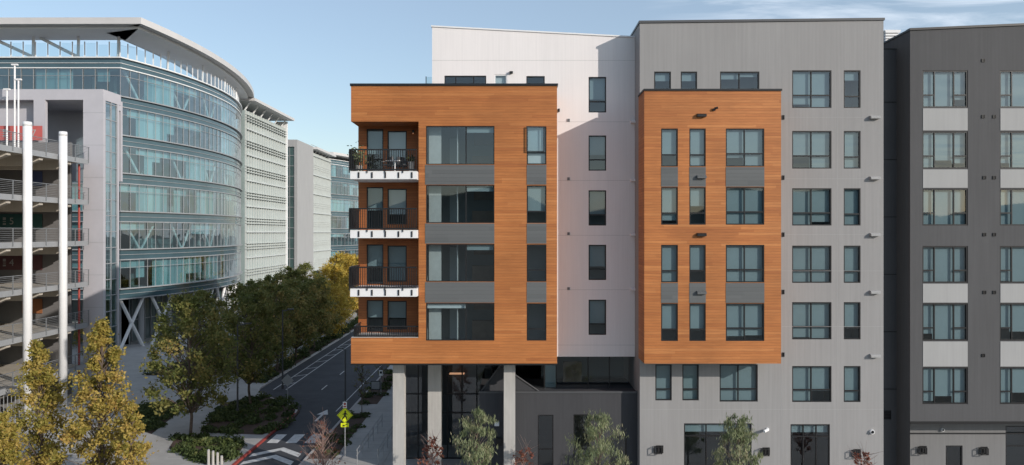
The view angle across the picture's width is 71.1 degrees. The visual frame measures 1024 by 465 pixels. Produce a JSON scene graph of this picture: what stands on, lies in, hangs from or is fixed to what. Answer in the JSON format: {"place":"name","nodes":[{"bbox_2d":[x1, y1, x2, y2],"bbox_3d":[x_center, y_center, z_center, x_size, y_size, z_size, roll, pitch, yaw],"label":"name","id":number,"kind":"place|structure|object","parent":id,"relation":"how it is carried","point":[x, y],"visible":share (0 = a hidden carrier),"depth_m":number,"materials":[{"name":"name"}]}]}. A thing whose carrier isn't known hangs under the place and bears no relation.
{"place":"outdoors","nodes":[
{"label":"outdoors","id":0,"kind":"place"},
{"bbox_2d":[0,288,356,464],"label":"pavement","id":1,"kind":"structure","parent":0,"point":[132,359],"depth_m":59.51,"materials":[{"name":"concrete"}]},
{"bbox_2d":[0,408,34,464],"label":"autumn tree","id":2,"kind":"object","parent":1,"relation":"on","point":[8,437],"visible":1,"depth_m":38.04,"materials":[{"name":"yellow plant"}]},
{"bbox_2d":[5,339,88,464],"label":"autumn tree","id":3,"kind":"object","parent":1,"relation":"on","point":[38,379],"visible":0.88,"depth_m":40.75,"materials":[{"name":"yellow plant"}]},
{"bbox_2d":[48,317,158,464],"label":"autumn tree","id":4,"kind":"object","parent":1,"relation":"on","point":[99,340],"visible":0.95,"depth_m":39.55,"materials":[{"name":"yellow plant"}]},
{"bbox_2d":[110,400,152,464],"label":"autumn tree","id":5,"kind":"object","parent":1,"relation":"on","point":[125,448],"visible":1,"depth_m":38.39,"materials":[{"name":"yellow plant"}]},
{"bbox_2d":[139,407,173,433],"bbox_3d":[-27.999,14.412,55.736,3.031,0.076,10.117,0,0,-14],"label":"planting bed","id":6,"kind":"object","parent":1,"relation":"on","point":[154,430],"visible":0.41,"depth_m":52.24,"materials":[{"name":"green plant"}]},
{"bbox_2d":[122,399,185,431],"bbox_3d":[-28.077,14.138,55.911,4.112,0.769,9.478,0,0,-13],"label":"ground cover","id":7,"kind":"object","parent":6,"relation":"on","point":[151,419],"visible":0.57,"depth_m":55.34,"materials":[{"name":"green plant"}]},
{"bbox_2d":[139,290,245,434],"bbox_3d":[-22.661,9.221,51.000,7.253,10.343,7.079,0,0,-43],"label":"street tree","id":8,"kind":"object","parent":1,"relation":"on","point":[187,305],"visible":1,"depth_m":50.28,"materials":[{"name":"green plant"}]},
{"bbox_2d":[169,435,244,463],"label":"planting bed","id":9,"kind":"object","parent":1,"relation":"on","point":[199,447],"visible":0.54,"depth_m":48.09,"materials":[{"name":"green plant"}]},
{"bbox_2d":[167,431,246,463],"bbox_3d":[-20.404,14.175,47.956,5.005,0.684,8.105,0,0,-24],"label":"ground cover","id":10,"kind":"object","parent":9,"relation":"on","point":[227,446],"visible":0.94,"depth_m":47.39,"materials":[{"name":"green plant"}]},
{"bbox_2d":[146,316,344,374],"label":"planting bed","id":11,"kind":"object","parent":1,"relation":"on","point":[212,367],"visible":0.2,"depth_m":76.80,"materials":[{"name":"green plant"}]},
{"bbox_2d":[173,288,235,363],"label":"street tree","id":12,"kind":"object","parent":11,"relation":"on","point":[219,304],"visible":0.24,"depth_m":71.57,"materials":[{"name":"green plant"}]},
{"bbox_2d":[222,278,270,357],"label":"street tree","id":13,"kind":"object","parent":11,"relation":"on","point":[244,288],"visible":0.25,"depth_m":79.47,"materials":[{"name":"green plant"}]},
{"bbox_2d":[202,396,299,434],"bbox_3d":[-20.308,14.412,57.006,6.556,0.076,13.108,0,0,-14],"label":"planting bed","id":14,"kind":"object","parent":1,"relation":"on","point":[248,428],"visible":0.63,"depth_m":54.45,"materials":[{"name":"green plant"}]},
{"bbox_2d":[204,289,282,403],"bbox_3d":[-22.015,9.527,59.405,6.606,9.736,7.068,0,0,0],"label":"street tree","id":15,"kind":"object","parent":14,"relation":"on","point":[257,305],"visible":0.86,"depth_m":59.09,"materials":[{"name":"green plant"}]},
{"bbox_2d":[199,391,300,435],"bbox_3d":[-20.513,14.168,56.932,7.122,0.714,12.770,0,0,-11],"label":"ground cover","id":16,"kind":"object","parent":14,"relation":"on","point":[221,414],"visible":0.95,"depth_m":55.75,"materials":[{"name":"green plant"}]},
{"bbox_2d":[245,326,352,382],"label":"planting bed","id":17,"kind":"object","parent":1,"relation":"on","point":[299,360],"visible":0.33,"depth_m":81.04,"materials":[{"name":"green plant"}]},
{"bbox_2d":[241,280,316,371],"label":"street tree","id":18,"kind":"object","parent":17,"relation":"on","point":[278,307],"visible":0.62,"depth_m":73.38,"materials":[{"name":"green plant"}]},
{"bbox_2d":[262,277,331,360],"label":"street tree","id":19,"kind":"object","parent":17,"relation":"on","point":[302,329],"visible":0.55,"depth_m":80.17,"materials":[{"name":"green plant"}]},
{"bbox_2d":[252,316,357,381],"bbox_3d":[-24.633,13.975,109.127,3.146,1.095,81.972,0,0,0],"label":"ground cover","id":20,"kind":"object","parent":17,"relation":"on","point":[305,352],"visible":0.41,"depth_m":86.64,"materials":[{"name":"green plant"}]},
{"bbox_2d":[291,275,344,348],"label":"street tree","id":21,"kind":"object","parent":17,"relation":"on","point":[322,295],"visible":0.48,"depth_m":87.52,"materials":[{"name":"green plant"}]},
{"bbox_2d":[319,282,351,338],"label":"golden tree","id":22,"kind":"object","parent":17,"relation":"on","point":[334,292],"visible":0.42,"depth_m":95.65,"materials":[{"name":"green plant"}]},
{"bbox_2d":[307,261,357,326],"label":"golden tree","id":23,"kind":"object","parent":1,"relation":"on","point":[332,271],"visible":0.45,"depth_m":103.39,"materials":[{"name":"yellow plant"}]},
{"bbox_2d":[237,331,389,464],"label":"road","id":24,"kind":"structure","parent":0,"point":[329,397],"depth_m":64.87,"materials":[{"name":"grey asphalt"}]},
{"bbox_2d":[302,365,392,464],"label":"pavement","id":25,"kind":"structure","parent":0,"point":[385,403],"depth_m":49.98,"materials":[{"name":"concrete"}]},
{"bbox_2d":[299,407,348,464],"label":"bare tree","id":26,"kind":"object","parent":25,"relation":"on","point":[323,461],"visible":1,"depth_m":41.94,"materials":[{"name":"brown plant"}]},
{"bbox_2d":[308,413,366,458],"bbox_3d":[-12.150,14.412,51.250,1.700,0.076,11.500,0,0,0],"label":"planting bed","id":27,"kind":"object","parent":25,"relation":"on","point":[339,429],"visible":0.43,"depth_m":50.95,"materials":[{"name":"plant"}]},
{"bbox_2d":[383,445,478,464],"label":"forecourt","id":28,"kind":"structure","parent":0,"point":[412,451],"depth_m":46.20,"materials":[{"name":"concrete"}]},
{"bbox_2d":[451,406,498,464],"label":"slender tree","id":29,"kind":"object","parent":28,"relation":"on","point":[474,456],"visible":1,"depth_m":34.40,"materials":[{"name":"green plant"}]},
{"bbox_2d":[561,408,631,464],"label":"slender tree","id":30,"kind":"object","parent":28,"relation":"on","point":[592,435],"visible":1,"depth_m":34.40,"materials":[{"name":"green plant"}]},
{"bbox_2d":[707,410,762,464],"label":"slender tree","id":31,"kind":"object","parent":28,"relation":"on","point":[740,430],"visible":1,"depth_m":34.38,"materials":[{"name":"green plant"}]},
{"bbox_2d":[0,0,1023,154],"label":"sky","id":32,"kind":"structure","parent":0,"point":[301,59],"materials":[{"name":"blue"}]},
{"bbox_2d":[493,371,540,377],"bbox_3d":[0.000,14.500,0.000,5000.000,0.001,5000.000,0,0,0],"label":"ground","id":33,"kind":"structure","parent":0,"point":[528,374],"depth_m":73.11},
{"bbox_2d":[0,64,122,424],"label":"parking garage","id":34,"kind":"structure","parent":33,"relation":"on","point":[55,144],"depth_m":63.50,"materials":[{"name":"beige concrete"}]},
{"bbox_2d":[0,17,253,349],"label":"office building","id":35,"kind":"structure","parent":33,"relation":"on","point":[169,189],"depth_m":94.09,"materials":[{"name":"grey glass"}]},
{"bbox_2d":[0,68,240,131],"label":"ribbon window","id":36,"kind":"structure","parent":35,"relation":"in","point":[156,90],"depth_m":91.86,"materials":[{"name":"teal glass"}]},
{"bbox_2d":[72,184,240,215],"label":"ribbon window","id":37,"kind":"structure","parent":35,"relation":"in","point":[148,198],"depth_m":94.26,"materials":[{"name":"teal glass"}]},
{"bbox_2d":[72,222,240,248],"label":"ribbon window","id":38,"kind":"structure","parent":35,"relation":"in","point":[197,228],"depth_m":100.48,"materials":[{"name":"teal glass"}]},
{"bbox_2d":[72,253,240,288],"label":"ribbon window","id":39,"kind":"structure","parent":35,"relation":"in","point":[166,270],"depth_m":96.55,"materials":[{"name":"teal glass"}]},
{"bbox_2d":[123,148,240,187],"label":"ribbon window","id":40,"kind":"structure","parent":35,"relation":"in","point":[196,167],"depth_m":99.83,"materials":[{"name":"teal glass"}]},
{"bbox_2d":[125,109,240,160],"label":"ribbon window","id":41,"kind":"structure","parent":35,"relation":"in","point":[148,125],"depth_m":94.38,"materials":[{"name":"teal glass"}]},
{"bbox_2d":[210,98,294,309],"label":"office building","id":42,"kind":"structure","parent":33,"relation":"on","point":[264,200],"depth_m":136.49,"materials":[{"name":"white concrete"}]},
{"bbox_2d":[271,140,335,283],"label":"office building","id":43,"kind":"structure","parent":33,"relation":"on","point":[309,202],"depth_m":168.35,"materials":[{"name":"white concrete"}]},
{"bbox_2d":[317,152,357,279],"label":"office building","id":44,"kind":"structure","parent":33,"relation":"on","point":[344,192],"depth_m":201.25,"materials":[{"name":"teal glass"}]},
{"bbox_2d":[349,18,900,464],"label":"apartment building","id":45,"kind":"structure","parent":33,"relation":"on","point":[667,242],"depth_m":39.30,"materials":[{"name":"grey paint"}]},
{"bbox_2d":[367,129,382,170],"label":"balcony door","id":46,"kind":"structure","parent":45,"relation":"in","point":[374,136],"depth_m":40.00,"materials":[{"name":"black glass"}]},
{"bbox_2d":[367,187,382,227],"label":"balcony door","id":47,"kind":"structure","parent":45,"relation":"in","point":[374,194],"depth_m":40.00,"materials":[{"name":"black glass"}]},
{"bbox_2d":[367,244,382,283],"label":"balcony door","id":48,"kind":"structure","parent":45,"relation":"in","point":[374,251],"depth_m":39.99,"materials":[{"name":"black glass"}]},
{"bbox_2d":[367,300,389,331],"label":"balcony door","id":49,"kind":"structure","parent":45,"relation":"in","point":[374,307],"depth_m":39.99,"materials":[{"name":"black glass"}]},
{"bbox_2d":[388,131,406,166],"bbox_3d":[-6.387,-4.645,39.910,1.066,2.000,0.170,0,0,0],"label":"window","id":50,"kind":"structure","parent":45,"relation":"in","point":[396,139],"depth_m":39.99,"materials":[{"name":"black glass"}]},
{"bbox_2d":[388,189,406,223],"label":"window","id":51,"kind":"structure","parent":45,"relation":"in","point":[397,198],"depth_m":40.00,"materials":[{"name":"black glass"}]},
{"bbox_2d":[388,246,406,281],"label":"window","id":52,"kind":"structure","parent":45,"relation":"in","point":[397,255],"depth_m":40.01,"materials":[{"name":"black glass"}]},
{"bbox_2d":[388,301,406,328],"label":"window","id":53,"kind":"structure","parent":45,"relation":"in","point":[397,310],"depth_m":39.99,"materials":[{"name":"black glass"}]},
{"bbox_2d":[406,365,491,458],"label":"lobby window","id":54,"kind":"structure","parent":45,"relation":"in","point":[462,373],"depth_m":45.51,"materials":[{"name":"black metal"}]},
{"bbox_2d":[426,126,493,164],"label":"window","id":55,"kind":"structure","parent":45,"relation":"in","point":[445,145],"depth_m":40.80,"materials":[{"name":"grey glass"}]},
{"bbox_2d":[426,185,493,222],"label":"window","id":56,"kind":"structure","parent":45,"relation":"in","point":[444,203],"depth_m":40.80,"materials":[{"name":"grey glass"}]},
{"bbox_2d":[426,244,493,281],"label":"window","id":57,"kind":"structure","parent":45,"relation":"in","point":[444,262],"depth_m":40.80,"materials":[{"name":"grey glass"}]},
{"bbox_2d":[426,303,493,340],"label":"window","id":58,"kind":"structure","parent":45,"relation":"in","point":[444,321],"depth_m":40.78,"materials":[{"name":"black glass"}]},
{"bbox_2d":[527,127,545,164],"bbox_3d":[1.304,-4.620,38.113,1.040,2.018,0.176,0,0,0],"label":"window","id":59,"kind":"structure","parent":45,"relation":"in","point":[535,134],"depth_m":38.20,"materials":[{"name":"blue glass"}]},
{"bbox_2d":[527,185,545,222],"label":"window","id":60,"kind":"structure","parent":45,"relation":"in","point":[536,194],"depth_m":38.20,"materials":[{"name":"blue glass"}]},
{"bbox_2d":[527,244,545,281],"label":"window","id":61,"kind":"structure","parent":45,"relation":"in","point":[536,253],"depth_m":39.30,"materials":[{"name":"black glass"}]},
{"bbox_2d":[527,303,545,340],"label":"window","id":62,"kind":"structure","parent":45,"relation":"in","point":[536,312],"depth_m":39.30,"materials":[{"name":"black glass"}]},
{"bbox_2d":[538,415,552,464],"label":"door","id":63,"kind":"structure","parent":45,"relation":"in","point":[545,422],"depth_m":41.80,"materials":[{"name":"black metal"}]},
{"bbox_2d":[573,414,590,464],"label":"ground floor window","id":64,"kind":"structure","parent":45,"relation":"in","point":[578,419],"depth_m":41.80,"materials":[{"name":"black glass"}]},
{"bbox_2d":[541,357,623,387],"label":"terrace window","id":65,"kind":"structure","parent":45,"relation":"in","point":[572,369],"depth_m":45.20,"materials":[{"name":"black glass"}]},
{"bbox_2d":[589,77,605,111],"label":"window","id":66,"kind":"structure","parent":45,"relation":"in","point":[597,85],"depth_m":41.10,"materials":[{"name":"blue glass"}]},
{"bbox_2d":[589,136,605,170],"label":"window","id":67,"kind":"structure","parent":45,"relation":"in","point":[597,144],"depth_m":41.09,"materials":[{"name":"blue glass"}]},
{"bbox_2d":[589,190,605,225],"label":"window","id":68,"kind":"structure","parent":45,"relation":"in","point":[597,198],"depth_m":41.11,"materials":[{"name":"black glass"}]},
{"bbox_2d":[589,245,605,279],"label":"window","id":69,"kind":"structure","parent":45,"relation":"in","point":[597,253],"depth_m":41.11,"materials":[{"name":"grey glass"}]},
{"bbox_2d":[589,300,605,334],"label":"window","id":70,"kind":"structure","parent":45,"relation":"in","point":[597,308],"depth_m":41.10,"materials":[{"name":"glass"}]},
{"bbox_2d":[655,364,671,399],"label":"window","id":71,"kind":"structure","parent":45,"relation":"in","point":[663,372],"depth_m":39.49,"materials":[{"name":"blue glass"}]},
{"bbox_2d":[661,129,677,166],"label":"window","id":72,"kind":"structure","parent":45,"relation":"in","point":[669,137],"depth_m":37.81,"materials":[{"name":"glass"}]},
{"bbox_2d":[661,187,677,224],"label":"window","id":73,"kind":"structure","parent":45,"relation":"in","point":[669,195],"depth_m":37.80,"materials":[{"name":"glass"}]},
{"bbox_2d":[661,245,677,281],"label":"window","id":74,"kind":"structure","parent":45,"relation":"in","point":[669,253],"depth_m":37.81,"materials":[{"name":"glass"}]},
{"bbox_2d":[661,303,677,340],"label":"window","id":75,"kind":"structure","parent":45,"relation":"in","point":[669,311],"depth_m":37.81,"materials":[{"name":"blue glass"}]},
{"bbox_2d":[682,364,698,399],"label":"window","id":76,"kind":"structure","parent":45,"relation":"in","point":[690,372],"depth_m":39.51,"materials":[{"name":"blue glass"}]},
{"bbox_2d":[689,129,705,166],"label":"window","id":77,"kind":"structure","parent":45,"relation":"in","point":[697,137],"depth_m":37.79,"materials":[{"name":"glass"}]},
{"bbox_2d":[689,187,705,224],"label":"window","id":78,"kind":"structure","parent":45,"relation":"in","point":[697,195],"depth_m":37.81,"materials":[{"name":"glass"}]},
{"bbox_2d":[689,245,705,281],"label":"window","id":79,"kind":"structure","parent":45,"relation":"in","point":[697,253],"depth_m":37.80,"materials":[{"name":"grey glass"}]},
{"bbox_2d":[689,303,705,340],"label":"window","id":80,"kind":"structure","parent":45,"relation":"in","point":[697,311],"depth_m":37.81,"materials":[{"name":"blue glass"}]},
{"bbox_2d":[684,423,750,464],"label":"ground floor window","id":81,"kind":"structure","parent":45,"relation":"in","point":[700,439],"depth_m":43.31,"materials":[{"name":"black glass"}]},
{"bbox_2d":[720,364,757,401],"bbox_3d":[12.444,8.262,39.413,2.087,2.042,0.177,0,0,0],"label":"window","id":82,"kind":"structure","parent":45,"relation":"in","point":[738,382],"depth_m":39.50,"materials":[{"name":"glass"}]},
{"bbox_2d":[720,72,758,88],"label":"window","id":83,"kind":"structure","parent":45,"relation":"in","point":[728,80],"depth_m":40.60,"materials":[{"name":"grey glass"}]},
{"bbox_2d":[726,129,763,166],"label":"window","id":84,"kind":"structure","parent":45,"relation":"in","point":[744,147],"depth_m":37.79,"materials":[{"name":"blue glass"}]},
{"bbox_2d":[726,187,763,224],"bbox_3d":[12.239,-1.398,37.711,2.018,1.975,0.172,0,0,0],"label":"window","id":85,"kind":"structure","parent":45,"relation":"in","point":[744,205],"depth_m":37.79,"materials":[{"name":"glass"}]},
{"bbox_2d":[726,245,763,281],"bbox_3d":[12.239,1.635,37.717,2.018,1.975,0.183,0,0,0],"label":"window","id":86,"kind":"structure","parent":45,"relation":"in","point":[744,263],"depth_m":37.79,"materials":[{"name":"glass"}]},
{"bbox_2d":[726,303,763,340],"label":"window","id":87,"kind":"structure","parent":45,"relation":"in","point":[744,321],"depth_m":37.80,"materials":[{"name":"blue glass"}]},
{"bbox_2d":[791,424,829,464],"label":"ground floor window","id":88,"kind":"structure","parent":45,"relation":"in","point":[810,443],"depth_m":40.95,"materials":[{"name":"black glass"}]},
{"bbox_2d":[792,70,830,107],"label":"window","id":89,"kind":"structure","parent":45,"relation":"in","point":[810,88],"depth_m":39.50,"materials":[{"name":"glass"}]},
{"bbox_2d":[792,131,830,168],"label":"window","id":90,"kind":"structure","parent":45,"relation":"in","point":[810,149],"depth_m":39.49,"materials":[{"name":"blue glass"}]},
{"bbox_2d":[792,188,830,225],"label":"window","id":91,"kind":"structure","parent":45,"relation":"in","point":[810,206],"depth_m":39.50,"materials":[{"name":"glass"}]},
{"bbox_2d":[792,246,830,282],"bbox_3d":[16.457,1.742,39.412,2.154,2.042,0.174,0,0,0],"label":"window","id":92,"kind":"structure","parent":45,"relation":"in","point":[810,264],"depth_m":39.49,"materials":[{"name":"blue glass"}]},
{"bbox_2d":[792,302,830,338],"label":"window","id":93,"kind":"structure","parent":45,"relation":"in","point":[803,313],"depth_m":39.50,"materials":[{"name":"blue glass"}]},
{"bbox_2d":[792,366,830,401],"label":"window","id":94,"kind":"structure","parent":45,"relation":"in","point":[809,383],"depth_m":39.50,"materials":[{"name":"blue glass"}]},
{"bbox_2d":[844,70,859,107],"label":"window","id":95,"kind":"structure","parent":45,"relation":"in","point":[851,77],"depth_m":39.89,"materials":[{"name":"glass"}]},
{"bbox_2d":[844,131,859,168],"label":"window","id":96,"kind":"structure","parent":45,"relation":"in","point":[851,138],"depth_m":39.51,"materials":[{"name":"blue glass"}]},
{"bbox_2d":[844,188,859,225],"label":"window","id":97,"kind":"structure","parent":45,"relation":"in","point":[851,195],"depth_m":39.51,"materials":[{"name":"glass"}]},
{"bbox_2d":[844,246,859,282],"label":"window","id":98,"kind":"structure","parent":45,"relation":"in","point":[851,253],"depth_m":39.51,"materials":[{"name":"blue glass"}]},
{"bbox_2d":[844,302,859,338],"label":"window","id":99,"kind":"structure","parent":45,"relation":"in","point":[851,309],"depth_m":39.50,"materials":[{"name":"blue glass"}]},
{"bbox_2d":[844,366,859,401],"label":"window","id":100,"kind":"structure","parent":45,"relation":"in","point":[851,373],"depth_m":39.51,"materials":[{"name":"blue glass"}]},
{"bbox_2d":[884,23,1023,464],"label":"apartment building","id":101,"kind":"structure","parent":33,"relation":"on","point":[960,245],"depth_m":39.30,"materials":[{"name":"grey paint"}]},
{"bbox_2d":[922,70,967,107],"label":"window","id":102,"kind":"structure","parent":101,"relation":"in","point":[940,88],"depth_m":39.51,"materials":[{"name":"glass"}]},
{"bbox_2d":[922,131,967,168],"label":"window","id":103,"kind":"structure","parent":101,"relation":"in","point":[940,149],"depth_m":39.50,"materials":[{"name":"glass"}]},
{"bbox_2d":[922,189,967,225],"bbox_3d":[23.776,-1.394,39.410,2.492,2.019,0.170,0,0,0],"label":"window","id":104,"kind":"structure","parent":101,"relation":"in","point":[940,207],"depth_m":39.50,"materials":[{"name":"glass"}]},
{"bbox_2d":[922,246,967,282],"bbox_3d":[23.776,1.754,39.417,2.492,2.019,0.183,0,0,0],"label":"window","id":105,"kind":"structure","parent":101,"relation":"in","point":[940,264],"depth_m":39.50,"materials":[{"name":"blue glass"}]},
{"bbox_2d":[922,303,967,340],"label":"window","id":106,"kind":"structure","parent":101,"relation":"in","point":[940,321],"depth_m":39.49,"materials":[{"name":"glass"}]},
{"bbox_2d":[922,367,967,403],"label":"window","id":107,"kind":"structure","parent":101,"relation":"in","point":[940,385],"depth_m":39.50,"materials":[{"name":"blue glass"}]},
{"bbox_2d":[1000,70,1023,107],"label":"window","id":108,"kind":"structure","parent":101,"relation":"in","point":[1011,81],"depth_m":39.50,"materials":[{"name":"blue glass"}]},
{"bbox_2d":[1000,131,1023,168],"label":"window","id":109,"kind":"structure","parent":101,"relation":"in","point":[1011,142],"depth_m":39.50,"materials":[{"name":"blue glass"}]},
{"bbox_2d":[1000,189,1023,225],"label":"window","id":110,"kind":"structure","parent":101,"relation":"in","point":[1011,200],"depth_m":39.51,"materials":[{"name":"blue glass"}]},
{"bbox_2d":[1000,246,1023,282],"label":"window","id":111,"kind":"structure","parent":101,"relation":"in","point":[1011,257],"depth_m":39.49,"materials":[{"name":"blue glass"}]},
{"bbox_2d":[1000,303,1023,340],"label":"window","id":112,"kind":"structure","parent":101,"relation":"in","point":[1011,314],"depth_m":39.50,"materials":[{"name":"blue glass"}]},
{"bbox_2d":[1000,367,1023,403],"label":"window","id":113,"kind":"structure","parent":101,"relation":"in","point":[1011,378],"depth_m":39.50,"materials":[{"name":"blue glass"}]},
{"bbox_2d":[1006,426,1023,464],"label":"ground floor window","id":114,"kind":"structure","parent":101,"relation":"in","point":[1014,442],"depth_m":42.50,"materials":[{"name":"black glass"}]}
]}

